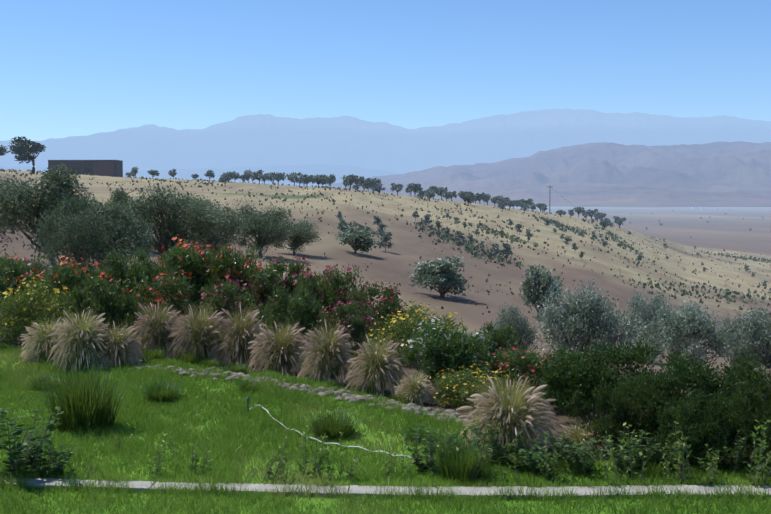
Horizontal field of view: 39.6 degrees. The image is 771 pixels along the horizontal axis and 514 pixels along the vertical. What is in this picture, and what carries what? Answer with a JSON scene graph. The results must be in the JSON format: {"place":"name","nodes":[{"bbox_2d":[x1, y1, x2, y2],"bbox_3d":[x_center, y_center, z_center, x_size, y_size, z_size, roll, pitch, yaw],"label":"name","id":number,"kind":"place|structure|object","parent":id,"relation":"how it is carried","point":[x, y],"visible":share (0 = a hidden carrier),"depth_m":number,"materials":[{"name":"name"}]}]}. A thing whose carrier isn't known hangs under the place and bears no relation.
{"place":"outdoors","nodes":[
{"label":"outdoors","id":0,"kind":"place"},
{"bbox_2d":[0,164,398,186],"bbox_3d":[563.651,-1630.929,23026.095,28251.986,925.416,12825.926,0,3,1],"label":"foothill mountains","id":1,"kind":"structure","parent":0,"point":[338,171],"depth_m":23989.00,"materials":[{"name":"stone"}]},
{"bbox_2d":[0,168,770,513],"bbox_3d":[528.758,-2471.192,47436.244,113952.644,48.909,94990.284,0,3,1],"label":"ground","id":2,"kind":"structure","parent":0,"point":[720,230],"depth_m":119.08,"materials":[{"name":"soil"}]},
{"bbox_2d":[0,261,15,312],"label":"flower shrub","id":3,"kind":"object","parent":2,"relation":"on","point":[3,276],"visible":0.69,"depth_m":23.34,"materials":[{"name":"green plant"}]},
{"bbox_2d":[0,176,31,250],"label":"olive tree","id":4,"kind":"object","parent":2,"relation":"on","point":[4,188],"visible":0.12,"depth_m":55.95,"materials":[{"name":"green plant"}]},
{"bbox_2d":[9,136,45,173],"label":"tall dark tree","id":5,"kind":"object","parent":2,"relation":"on","point":[21,148],"visible":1,"depth_m":196.69,"materials":[{"name":"green plant"}]},
{"bbox_2d":[0,252,55,332],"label":"flower shrub","id":6,"kind":"object","parent":2,"relation":"on","point":[16,269],"visible":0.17,"depth_m":25.16,"materials":[{"name":"green plant"}]},
{"bbox_2d":[0,406,63,479],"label":"weed bush","id":7,"kind":"object","parent":2,"relation":"on","point":[18,461],"visible":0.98,"depth_m":11.87,"materials":[{"name":"green plant"}]},
{"bbox_2d":[0,274,74,347],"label":"flower shrub","id":8,"kind":"object","parent":2,"relation":"on","point":[13,320],"visible":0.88,"depth_m":20.98,"materials":[{"name":"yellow plant"}]},
{"bbox_2d":[19,313,68,363],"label":"fountain grass","id":9,"kind":"object","parent":2,"relation":"on","point":[43,343],"depth_m":19.22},
{"bbox_2d":[26,373,61,390],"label":"tall grass tuft","id":10,"kind":"object","parent":2,"relation":"on","point":[40,384],"visible":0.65,"depth_m":17.26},
{"bbox_2d":[15,440,76,477],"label":"weed bush","id":11,"kind":"object","parent":2,"relation":"on","point":[46,466],"visible":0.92,"depth_m":12.01,"materials":[{"name":"green plant"}]},
{"bbox_2d":[0,163,112,270],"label":"olive tree","id":12,"kind":"object","parent":2,"relation":"on","point":[58,186],"visible":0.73,"depth_m":52.03,"materials":[{"name":"green plant"}]},
{"bbox_2d":[31,193,117,270],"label":"olive tree","id":13,"kind":"object","parent":2,"relation":"on","point":[78,235],"visible":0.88,"depth_m":45.65,"materials":[{"name":"green plant"}]},
{"bbox_2d":[46,304,112,371],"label":"fountain grass","id":14,"kind":"object","parent":2,"relation":"on","point":[80,340],"depth_m":18.60,"materials":[{"name":"plant"}]},
{"bbox_2d":[32,357,134,433],"bbox_3d":[-4.138,1.862,14.558,1.538,1.032,1.504,-3,4,-43],"label":"tall grass tuft","id":15,"kind":"object","parent":2,"relation":"on","point":[85,406],"visible":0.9,"depth_m":14.39,"materials":[{"name":"plant"}]},
{"bbox_2d":[38,253,129,323],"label":"flower shrub","id":16,"kind":"object","parent":2,"relation":"on","point":[68,276],"visible":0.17,"depth_m":24.00,"materials":[{"name":"green plant"}]},
{"bbox_2d":[48,160,122,176],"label":"hilltop building","id":17,"kind":"structure","parent":2,"relation":"on","point":[113,168],"depth_m":299.17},
{"bbox_2d":[62,273,145,341],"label":"flower shrub","id":18,"kind":"object","parent":2,"relation":"on","point":[122,308],"visible":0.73,"depth_m":21.89,"materials":[{"name":"green plant"}]},
{"bbox_2d":[71,200,156,279],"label":"olive tree","id":19,"kind":"object","parent":2,"relation":"on","point":[120,236],"visible":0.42,"depth_m":47.91,"materials":[{"name":"green plant"}]},
{"bbox_2d":[87,319,146,368],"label":"fountain grass","id":20,"kind":"object","parent":2,"relation":"on","point":[124,349],"depth_m":18.78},
{"bbox_2d":[106,188,155,249],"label":"olive tree","id":21,"kind":"object","parent":2,"relation":"on","point":[121,195],"visible":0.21,"depth_m":67.29,"materials":[{"name":"green plant"}]},
{"bbox_2d":[98,246,174,336],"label":"flower shrub","id":22,"kind":"object","parent":2,"relation":"on","point":[126,273],"visible":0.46,"depth_m":24.77,"materials":[{"name":"green plant"}]},
{"bbox_2d":[138,346,168,360],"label":"grass tuft","id":23,"kind":"object","parent":2,"relation":"on","point":[148,354],"visible":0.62,"depth_m":19.48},
{"bbox_2d":[148,434,166,478],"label":"weed","id":24,"kind":"object","parent":2,"relation":"on","point":[157,462],"visible":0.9,"depth_m":12.21,"materials":[{"name":"green plant"}]},
{"bbox_2d":[131,293,184,359],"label":"fountain grass","id":25,"kind":"object","parent":2,"relation":"on","point":[153,327],"depth_m":20.21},
{"bbox_2d":[121,266,199,338],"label":"flower shrub","id":26,"kind":"object","parent":2,"relation":"on","point":[169,285],"visible":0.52,"depth_m":22.69,"materials":[{"name":"green plant"}]},
{"bbox_2d":[138,376,183,403],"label":"tall grass tuft","id":27,"kind":"object","parent":2,"relation":"on","point":[163,393],"visible":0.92,"depth_m":16.34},
{"bbox_2d":[105,184,229,261],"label":"olive tree","id":28,"kind":"object","parent":2,"relation":"on","point":[189,214],"visible":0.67,"depth_m":59.99,"materials":[{"name":"green plant"}]},
{"bbox_2d":[175,350,200,362],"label":"grass tuft","id":29,"kind":"object","parent":2,"relation":"on","point":[186,358],"visible":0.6,"depth_m":19.57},
{"bbox_2d":[168,192,221,247],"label":"olive tree","id":30,"kind":"object","parent":2,"relation":"on","point":[209,202],"visible":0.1,"depth_m":70.27,"materials":[{"name":"green plant"}]},
{"bbox_2d":[163,296,228,364],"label":"fountain grass","id":31,"kind":"object","parent":2,"relation":"on","point":[199,338],"depth_m":19.98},
{"bbox_2d":[152,234,241,315],"bbox_3d":[-4.741,0.818,26.950,2.449,2.785,2.518,1,3,16],"label":"flower shrub","id":32,"kind":"object","parent":2,"relation":"on","point":[189,260],"visible":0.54,"depth_m":26.27,"materials":[{"name":"green plant"}]},
{"bbox_2d":[188,437,210,476],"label":"weed","id":33,"kind":"object","parent":2,"relation":"on","point":[192,455],"visible":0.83,"depth_m":12.17,"materials":[{"name":"green plant"}]},
{"bbox_2d":[181,202,247,255],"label":"olive tree","id":34,"kind":"object","parent":2,"relation":"on","point":[231,230],"visible":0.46,"depth_m":64.35,"materials":[{"name":"green plant"}]},
{"bbox_2d":[192,276,272,337],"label":"flower shrub","id":35,"kind":"object","parent":2,"relation":"on","point":[228,293],"visible":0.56,"depth_m":22.34,"materials":[{"name":"green plant"}]},
{"bbox_2d":[216,361,251,373],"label":"grass tuft","id":36,"kind":"object","parent":2,"relation":"on","point":[236,368],"visible":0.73,"depth_m":18.37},
{"bbox_2d":[191,239,281,322],"bbox_3d":[-3.643,0.936,26.717,2.190,2.675,2.314,1,3,11],"label":"flower shrub","id":37,"kind":"object","parent":2,"relation":"on","point":[240,266],"visible":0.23,"depth_m":26.20,"materials":[{"name":"green plant"}]},
{"bbox_2d":[209,299,266,368],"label":"fountain grass","id":38,"kind":"object","parent":2,"relation":"on","point":[239,336],"depth_m":19.87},
{"bbox_2d":[234,202,294,256],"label":"olive tree","id":39,"kind":"object","parent":2,"relation":"on","point":[259,221],"visible":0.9,"depth_m":72.67,"materials":[{"name":"green plant"}]},
{"bbox_2d":[235,251,321,330],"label":"flower shrub","id":40,"kind":"object","parent":2,"relation":"on","point":[272,276],"visible":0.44,"depth_m":25.57,"materials":[{"name":"green plant"}]},
{"bbox_2d":[247,314,311,376],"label":"fountain grass","id":41,"kind":"object","parent":2,"relation":"on","point":[281,348],"depth_m":18.90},
{"bbox_2d":[262,435,296,482],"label":"weed","id":42,"kind":"object","parent":2,"relation":"on","point":[279,471],"visible":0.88,"depth_m":11.94,"materials":[{"name":"green plant"}]},
{"bbox_2d":[89,359,485,428],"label":"stone edging rocks","id":43,"kind":"object","parent":2,"relation":"on","point":[406,407],"visible":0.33,"depth_m":16.17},
{"bbox_2d":[261,285,327,348],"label":"flower shrub","id":44,"kind":"object","parent":2,"relation":"on","point":[303,312],"visible":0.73,"depth_m":21.99,"materials":[{"name":"green plant"}]},
{"bbox_2d":[272,218,323,254],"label":"olive tree","id":45,"kind":"object","parent":2,"relation":"on","point":[301,234],"visible":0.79,"depth_m":77.08,"materials":[{"name":"green plant"}]},
{"bbox_2d":[298,425,327,479],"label":"weed","id":46,"kind":"object","parent":2,"relation":"on","point":[302,469],"visible":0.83,"depth_m":12.13,"materials":[{"name":"green plant"}]},
{"bbox_2d":[307,435,334,478],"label":"weed","id":47,"kind":"object","parent":2,"relation":"on","point":[324,455],"visible":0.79,"depth_m":12.06,"materials":[{"name":"green plant"}]},
{"bbox_2d":[293,318,357,387],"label":"fountain grass","id":48,"kind":"object","parent":2,"relation":"on","point":[330,356],"depth_m":17.54,"materials":[{"name":"plant"}]},
{"bbox_2d":[292,263,369,333],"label":"flower shrub","id":49,"kind":"object","parent":2,"relation":"on","point":[325,293],"visible":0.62,"depth_m":24.48,"materials":[{"name":"green plant"}]},
{"bbox_2d":[245,397,424,458],"bbox_3d":[-0.871,2.224,14.107,0.474,0.297,3.702,-3,4,-40],"label":"garden hose","id":50,"kind":"object","parent":2,"relation":"on","point":[248,400],"visible":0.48,"depth_m":13.59,"materials":[{"name":"plastic"}]},
{"bbox_2d":[303,406,367,440],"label":"tall grass tuft","id":51,"kind":"object","parent":2,"relation":"on","point":[332,428],"visible":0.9,"depth_m":13.97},
{"bbox_2d":[316,298,382,356],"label":"flower shrub","id":52,"kind":"object","parent":2,"relation":"on","point":[357,329],"visible":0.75,"depth_m":21.63,"materials":[{"name":"green plant"}]},
{"bbox_2d":[338,432,360,478],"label":"weed","id":53,"kind":"object","parent":2,"relation":"on","point":[350,468],"visible":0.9,"depth_m":12.05,"materials":[{"name":"green plant"}]},
{"bbox_2d":[334,225,377,253],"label":"olive bush","id":54,"kind":"object","parent":2,"relation":"on","point":[354,239],"visible":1,"depth_m":83.26,"materials":[{"name":"green plant"}]},
{"bbox_2d":[330,277,413,352],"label":"flower shrub","id":55,"kind":"object","parent":2,"relation":"on","point":[389,305],"visible":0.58,"depth_m":23.64,"materials":[{"name":"green plant"}]},
{"bbox_2d":[344,333,406,396],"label":"fountain grass","id":56,"kind":"object","parent":2,"relation":"on","point":[379,370],"depth_m":16.97,"materials":[{"name":"plant"}]},
{"bbox_2d":[377,232,392,251],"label":"young tree","id":57,"kind":"object","parent":2,"relation":"on","point":[385,237],"visible":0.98,"depth_m":89.80,"materials":[{"name":"green plant"}]},
{"bbox_2d":[0,343,770,513],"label":"lawn grass","id":58,"kind":"structure","parent":2,"relation":"on","point":[16,393],"depth_m":12.72,"materials":[{"name":"plant"}]},
{"bbox_2d":[0,477,770,499],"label":"concrete curb","id":59,"kind":"structure","parent":2,"relation":"on","point":[355,489],"depth_m":11.45,"materials":[{"name":"concrete"}]},
{"bbox_2d":[360,299,462,366],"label":"flower shrub","id":60,"kind":"object","parent":2,"relation":"on","point":[404,331],"visible":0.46,"depth_m":21.07,"materials":[{"name":"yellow plant"}]},
{"bbox_2d":[393,371,435,405],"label":"fountain grass","id":61,"kind":"object","parent":2,"relation":"on","point":[417,389],"depth_m":16.27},
{"bbox_2d":[402,423,436,443],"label":"tall grass tuft","id":62,"kind":"object","parent":2,"relation":"on","point":[422,431],"visible":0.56,"depth_m":13.69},
{"bbox_2d":[400,427,462,473],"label":"weed bush","id":63,"kind":"object","parent":2,"relation":"on","point":[429,463],"visible":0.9,"depth_m":12.34,"materials":[{"name":"green plant"}]},
{"bbox_2d":[407,255,469,297],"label":"tree","id":64,"kind":"object","parent":2,"relation":"on","point":[439,273],"visible":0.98,"depth_m":61.10,"materials":[{"name":"green plant"}]},
{"bbox_2d":[399,316,496,395],"bbox_3d":[0.950,1.697,17.299,1.429,1.523,1.647,-2,4,-33],"label":"flower shrub","id":65,"kind":"object","parent":2,"relation":"on","point":[439,349],"visible":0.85,"depth_m":17.00,"materials":[{"name":"green plant"}]},
{"bbox_2d":[435,414,478,472],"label":"weed","id":66,"kind":"object","parent":2,"relation":"on","point":[450,441],"visible":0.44,"depth_m":12.21,"materials":[{"name":"green plant"}]},
{"bbox_2d":[427,432,497,483],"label":"tall grass tuft","id":67,"kind":"object","parent":2,"relation":"on","point":[464,469],"visible":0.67,"depth_m":11.89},
{"bbox_2d":[427,362,527,411],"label":"yellow shrub","id":68,"kind":"object","parent":2,"relation":"on","point":[464,387],"visible":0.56,"depth_m":16.12,"materials":[{"name":"green plant"}]},
{"bbox_2d":[467,436,492,482],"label":"weed","id":69,"kind":"object","parent":2,"relation":"on","point":[481,467],"visible":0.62,"depth_m":11.80,"materials":[{"name":"green plant"}]},
{"bbox_2d":[459,421,525,465],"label":"weed bush","id":70,"kind":"object","parent":2,"relation":"on","point":[490,437],"visible":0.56,"depth_m":12.65,"materials":[{"name":"green plant"}]},
{"bbox_2d":[468,321,521,373],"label":"flower shrub","id":71,"kind":"object","parent":2,"relation":"on","point":[500,335],"visible":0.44,"depth_m":20.63,"materials":[{"name":"green plant"}]},
{"bbox_2d":[452,366,559,462],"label":"fountain grass","id":72,"kind":"object","parent":2,"relation":"on","point":[513,415],"depth_m":13.03,"materials":[{"name":"plant"}]},
{"bbox_2d":[492,302,537,352],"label":"silver olive bush","id":73,"kind":"object","parent":2,"relation":"on","point":[522,329],"visible":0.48,"depth_m":39.45,"materials":[{"name":"green plant"}]},
{"bbox_2d":[491,438,540,472],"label":"weed bush","id":74,"kind":"object","parent":2,"relation":"on","point":[510,462],"visible":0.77,"depth_m":12.41,"materials":[{"name":"green plant"}]},
{"bbox_2d":[483,345,571,394],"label":"flower shrub","id":75,"kind":"object","parent":2,"relation":"on","point":[527,364],"visible":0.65,"depth_m":16.93,"materials":[{"name":"green plant"}]},
{"bbox_2d":[512,444,560,477],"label":"weed bush","id":76,"kind":"object","parent":2,"relation":"on","point":[532,465],"visible":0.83,"depth_m":12.06,"materials":[{"name":"green plant"}]},
{"bbox_2d":[519,263,565,317],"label":"tree","id":77,"kind":"object","parent":2,"relation":"on","point":[543,283],"visible":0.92,"depth_m":56.94,"materials":[{"name":"green plant"}]},
{"bbox_2d":[540,431,558,480],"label":"weed","id":78,"kind":"object","parent":2,"relation":"on","point":[548,462],"visible":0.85,"depth_m":11.82,"materials":[{"name":"green plant"}]},
{"bbox_2d":[333,212,770,303],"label":"shrubs","id":79,"kind":"object","parent":2,"relation":"on","point":[469,246],"visible":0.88,"depth_m":132.66,"materials":[{"name":"plant"}]},
{"bbox_2d":[536,345,584,372],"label":"flower shrub","id":80,"kind":"object","parent":2,"relation":"on","point":[557,352],"visible":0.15,"depth_m":19.67,"materials":[{"name":"green plant"}]},
{"bbox_2d":[530,368,591,413],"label":"dark shrub","id":81,"kind":"object","parent":2,"relation":"on","point":[544,396],"visible":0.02,"depth_m":15.84,"materials":[{"name":"green plant"}]},
{"bbox_2d":[548,434,596,465],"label":"weed bush","id":82,"kind":"object","parent":2,"relation":"on","point":[565,441],"visible":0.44,"depth_m":12.40,"materials":[{"name":"green plant"}]},
{"bbox_2d":[547,421,606,461],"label":"fountain grass","id":83,"kind":"object","parent":2,"relation":"on","point":[576,434],"depth_m":12.95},
{"bbox_2d":[558,438,600,476],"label":"weed bush","id":84,"kind":"object","parent":2,"relation":"on","point":[587,469],"visible":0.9,"depth_m":12.06,"materials":[{"name":"green plant"}]},
{"bbox_2d":[534,280,648,370],"bbox_3d":[6.597,2.559,35.236,3.794,3.590,3.716,2,4,31],"label":"silver olive bush","id":85,"kind":"object","parent":2,"relation":"on","point":[576,321],"visible":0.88,"depth_m":34.63,"materials":[{"name":"green plant"}]},
{"bbox_2d":[537,335,671,423],"bbox_3d":[3.135,1.857,14.990,1.909,1.490,1.834,1,3,26],"label":"dark shrub","id":86,"kind":"object","parent":2,"relation":"on","point":[592,369],"visible":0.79,"depth_m":14.83,"materials":[{"name":"green plant"}]},
{"bbox_2d":[596,431,620,485],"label":"weed","id":87,"kind":"object","parent":2,"relation":"on","point":[617,469],"visible":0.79,"depth_m":11.61,"materials":[{"name":"green plant"}]},
{"bbox_2d":[576,380,667,455],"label":"dark shrub","id":88,"kind":"object","parent":2,"relation":"on","point":[613,426],"visible":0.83,"depth_m":12.90,"materials":[{"name":"green plant"}]},
{"bbox_2d":[601,429,646,479],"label":"weed bush","id":89,"kind":"object","parent":2,"relation":"on","point":[621,466],"visible":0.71,"depth_m":11.97,"materials":[{"name":"green plant"}]},
{"bbox_2d":[619,422,646,483],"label":"weed","id":90,"kind":"object","parent":2,"relation":"on","point":[625,457],"visible":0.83,"depth_m":11.67,"materials":[{"name":"green plant"}]},
{"bbox_2d":[603,440,668,470],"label":"weed bush","id":91,"kind":"object","parent":2,"relation":"on","point":[648,457],"visible":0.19,"depth_m":12.18,"materials":[{"name":"green plant"}]},
{"bbox_2d":[623,289,679,363],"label":"silver olive bush","id":92,"kind":"object","parent":2,"relation":"on","point":[647,310],"visible":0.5,"depth_m":42.40,"materials":[{"name":"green plant"}]},
{"bbox_2d":[608,361,702,448],"bbox_3d":[3.394,1.978,13.370,1.182,1.330,1.136,1,3,25],"label":"dark shrub","id":93,"kind":"object","parent":2,"relation":"on","point":[674,381],"visible":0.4,"depth_m":13.30,"materials":[{"name":"green plant"}]},
{"bbox_2d":[624,430,686,474],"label":"weed bush","id":94,"kind":"object","parent":2,"relation":"on","point":[670,454],"visible":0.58,"depth_m":12.04,"materials":[{"name":"green plant"}]},
{"bbox_2d":[636,454,678,475],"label":"tall grass tuft","id":95,"kind":"object","parent":2,"relation":"on","point":[650,466],"visible":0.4,"depth_m":11.89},
{"bbox_2d":[671,421,695,484],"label":"weed","id":96,"kind":"object","parent":2,"relation":"on","point":[680,472],"visible":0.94,"depth_m":11.49,"materials":[{"name":"green plant"}]},
{"bbox_2d":[637,300,741,367],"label":"silver olive bush","id":97,"kind":"object","parent":2,"relation":"on","point":[674,331],"visible":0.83,"depth_m":31.04,"materials":[{"name":"green plant"}]},
{"bbox_2d":[649,389,737,469],"bbox_3d":[3.592,2.079,12.461,1.006,1.155,1.019,1,3,21],"label":"dark shrub","id":98,"kind":"object","parent":2,"relation":"on","point":[692,431],"visible":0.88,"depth_m":12.27,"materials":[{"name":"green plant"}]},
{"bbox_2d":[643,347,770,441],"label":"dark shrub","id":99,"kind":"object","parent":2,"relation":"on","point":[700,377],"visible":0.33,"depth_m":13.51,"materials":[{"name":"green plant"}]},
{"bbox_2d":[694,446,727,471],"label":"weed bush","id":100,"kind":"object","parent":2,"relation":"on","point":[706,465],"visible":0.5,"depth_m":12.01,"materials":[{"name":"green plant"}]},
{"bbox_2d":[703,443,719,484],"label":"weed","id":101,"kind":"object","parent":2,"relation":"on","point":[709,468],"visible":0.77,"depth_m":11.40,"materials":[{"name":"green plant"}]},
{"bbox_2d":[704,428,749,474],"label":"weed bush","id":102,"kind":"object","parent":2,"relation":"on","point":[730,465],"visible":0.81,"depth_m":12.02,"materials":[{"name":"green plant"}]},
{"bbox_2d":[718,310,758,367],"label":"silver olive bush","id":103,"kind":"object","parent":2,"relation":"on","point":[740,323],"visible":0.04,"depth_m":37.77,"materials":[{"name":"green plant"}]},
{"bbox_2d":[716,305,770,368],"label":"silver olive bush","id":104,"kind":"object","parent":2,"relation":"on","point":[753,336],"visible":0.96,"depth_m":28.68,"materials":[{"name":"green plant"}]},
{"bbox_2d":[720,379,770,466],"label":"dark shrub","id":105,"kind":"object","parent":2,"relation":"on","point":[741,408],"visible":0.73,"depth_m":12.29,"materials":[{"name":"green plant"}]},
{"bbox_2d":[725,362,770,441],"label":"dark shrub","id":106,"kind":"object","parent":2,"relation":"on","point":[763,376],"visible":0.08,"depth_m":13.12,"materials":[{"name":"green plant"}]},
{"bbox_2d":[729,444,770,472],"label":"weed bush","id":107,"kind":"object","parent":2,"relation":"on","point":[747,460],"visible":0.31,"depth_m":11.98,"materials":[{"name":"green plant"}]},
{"bbox_2d":[744,420,770,487],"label":"weed","id":108,"kind":"object","parent":2,"relation":"on","point":[760,468],"visible":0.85,"depth_m":11.37,"materials":[{"name":"green plant"}]},
{"bbox_2d":[0,108,770,173],"bbox_3d":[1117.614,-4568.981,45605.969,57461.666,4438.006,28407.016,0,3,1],"label":"range mountains","id":109,"kind":"structure","parent":0,"point":[259,140],"depth_m":44800.89,"materials":[{"name":"stone"}]},
{"bbox_2d":[0,0,770,140],"label":"sky","id":110,"kind":"structure","parent":0,"point":[68,68],"materials":[{"name":"blue"}]},
{"bbox_2d":[326,141,770,194],"bbox_3d":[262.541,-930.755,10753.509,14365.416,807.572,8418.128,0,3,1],"label":"range mountains","id":111,"kind":"structure","parent":0,"point":[720,165],"depth_m":9111.14,"materials":[{"name":"stone"}]},
{"bbox_2d":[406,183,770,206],"bbox_3d":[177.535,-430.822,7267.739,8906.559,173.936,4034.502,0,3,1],"label":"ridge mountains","id":112,"kind":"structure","parent":0,"point":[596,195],"depth_m":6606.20,"materials":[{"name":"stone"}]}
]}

